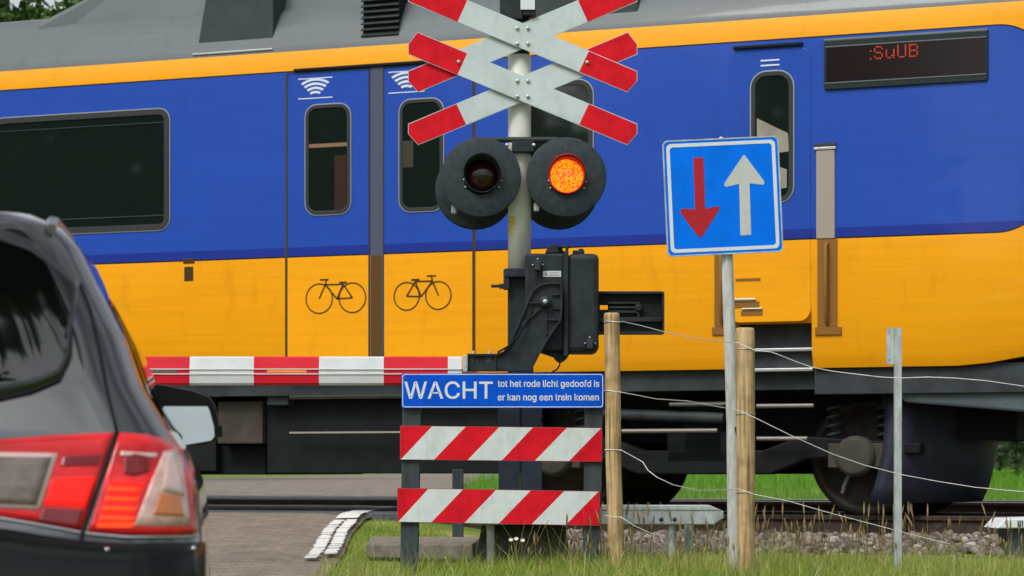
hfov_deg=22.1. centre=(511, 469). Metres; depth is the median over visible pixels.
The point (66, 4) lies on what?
tree
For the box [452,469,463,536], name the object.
stake
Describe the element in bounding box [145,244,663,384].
level crossing barrier
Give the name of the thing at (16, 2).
sky
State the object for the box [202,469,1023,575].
ground
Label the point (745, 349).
wire fence
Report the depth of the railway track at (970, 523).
20.62 m
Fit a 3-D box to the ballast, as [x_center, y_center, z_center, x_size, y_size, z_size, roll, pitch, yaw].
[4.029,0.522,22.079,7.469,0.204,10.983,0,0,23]
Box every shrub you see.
[995,441,1023,482]
[996,441,1010,467]
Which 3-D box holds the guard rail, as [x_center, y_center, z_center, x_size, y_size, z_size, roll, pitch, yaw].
[0.508,0.427,15.917,1.530,0.423,0.358,0,0,0]
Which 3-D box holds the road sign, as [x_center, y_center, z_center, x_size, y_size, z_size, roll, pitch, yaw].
[1.182,-0.575,14.733,0.679,2.595,0.094,0,0,0]
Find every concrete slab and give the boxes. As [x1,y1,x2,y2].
[366,536,478,560]
[568,542,680,557]
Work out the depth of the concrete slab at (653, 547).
16.70 m
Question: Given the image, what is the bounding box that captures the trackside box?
[984,517,1023,558]
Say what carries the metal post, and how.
on the ground at (469, 531)
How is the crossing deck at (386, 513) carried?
on the railway track at (970, 523)
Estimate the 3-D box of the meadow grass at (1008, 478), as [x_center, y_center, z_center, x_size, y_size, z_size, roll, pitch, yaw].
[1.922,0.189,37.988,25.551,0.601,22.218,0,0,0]
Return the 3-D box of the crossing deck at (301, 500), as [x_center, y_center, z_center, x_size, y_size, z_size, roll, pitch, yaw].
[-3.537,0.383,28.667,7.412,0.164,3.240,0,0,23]
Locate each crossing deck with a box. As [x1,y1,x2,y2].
[206,495,396,505]
[208,505,396,520]
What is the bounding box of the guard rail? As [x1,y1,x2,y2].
[469,505,723,562]
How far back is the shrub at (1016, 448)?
34.00 m
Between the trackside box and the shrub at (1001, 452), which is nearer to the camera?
the trackside box
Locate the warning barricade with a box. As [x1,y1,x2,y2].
[397,373,603,573]
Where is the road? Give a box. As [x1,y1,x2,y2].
[203,474,497,575]
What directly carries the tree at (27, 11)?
on the ground at (469, 531)
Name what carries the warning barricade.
on the ground at (469, 531)
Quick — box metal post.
[886,328,901,571]
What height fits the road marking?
0.202 m
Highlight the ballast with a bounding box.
[567,528,1014,558]
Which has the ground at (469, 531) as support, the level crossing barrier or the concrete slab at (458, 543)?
the concrete slab at (458, 543)
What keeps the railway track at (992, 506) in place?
on the track bed
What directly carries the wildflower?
on the ground at (469, 531)
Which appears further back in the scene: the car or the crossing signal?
the crossing signal
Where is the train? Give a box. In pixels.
[0,0,1023,514]
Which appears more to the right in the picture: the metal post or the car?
the metal post
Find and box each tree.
[0,0,63,21]
[42,0,82,18]
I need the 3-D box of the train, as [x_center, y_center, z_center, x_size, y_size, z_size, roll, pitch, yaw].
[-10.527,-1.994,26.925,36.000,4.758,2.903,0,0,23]
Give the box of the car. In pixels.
[0,212,221,575]
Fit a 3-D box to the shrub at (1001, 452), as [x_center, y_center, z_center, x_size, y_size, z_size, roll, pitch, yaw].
[6.083,-0.559,35.971,1.766,1.606,2.173,0,0,0]
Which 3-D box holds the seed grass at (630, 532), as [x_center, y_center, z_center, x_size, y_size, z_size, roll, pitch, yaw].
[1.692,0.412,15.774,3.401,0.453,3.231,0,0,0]
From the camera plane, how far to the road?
19.75 m
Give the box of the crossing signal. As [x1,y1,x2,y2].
[408,0,636,563]
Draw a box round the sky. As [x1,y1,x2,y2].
[9,0,1023,468]
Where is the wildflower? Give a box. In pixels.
[509,521,547,567]
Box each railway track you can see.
[445,511,1023,534]
[665,499,1023,512]
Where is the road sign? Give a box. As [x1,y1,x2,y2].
[662,136,782,569]
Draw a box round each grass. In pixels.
[202,464,1023,499]
[511,501,1022,575]
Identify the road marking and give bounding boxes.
[305,506,396,557]
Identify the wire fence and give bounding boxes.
[603,313,1023,573]

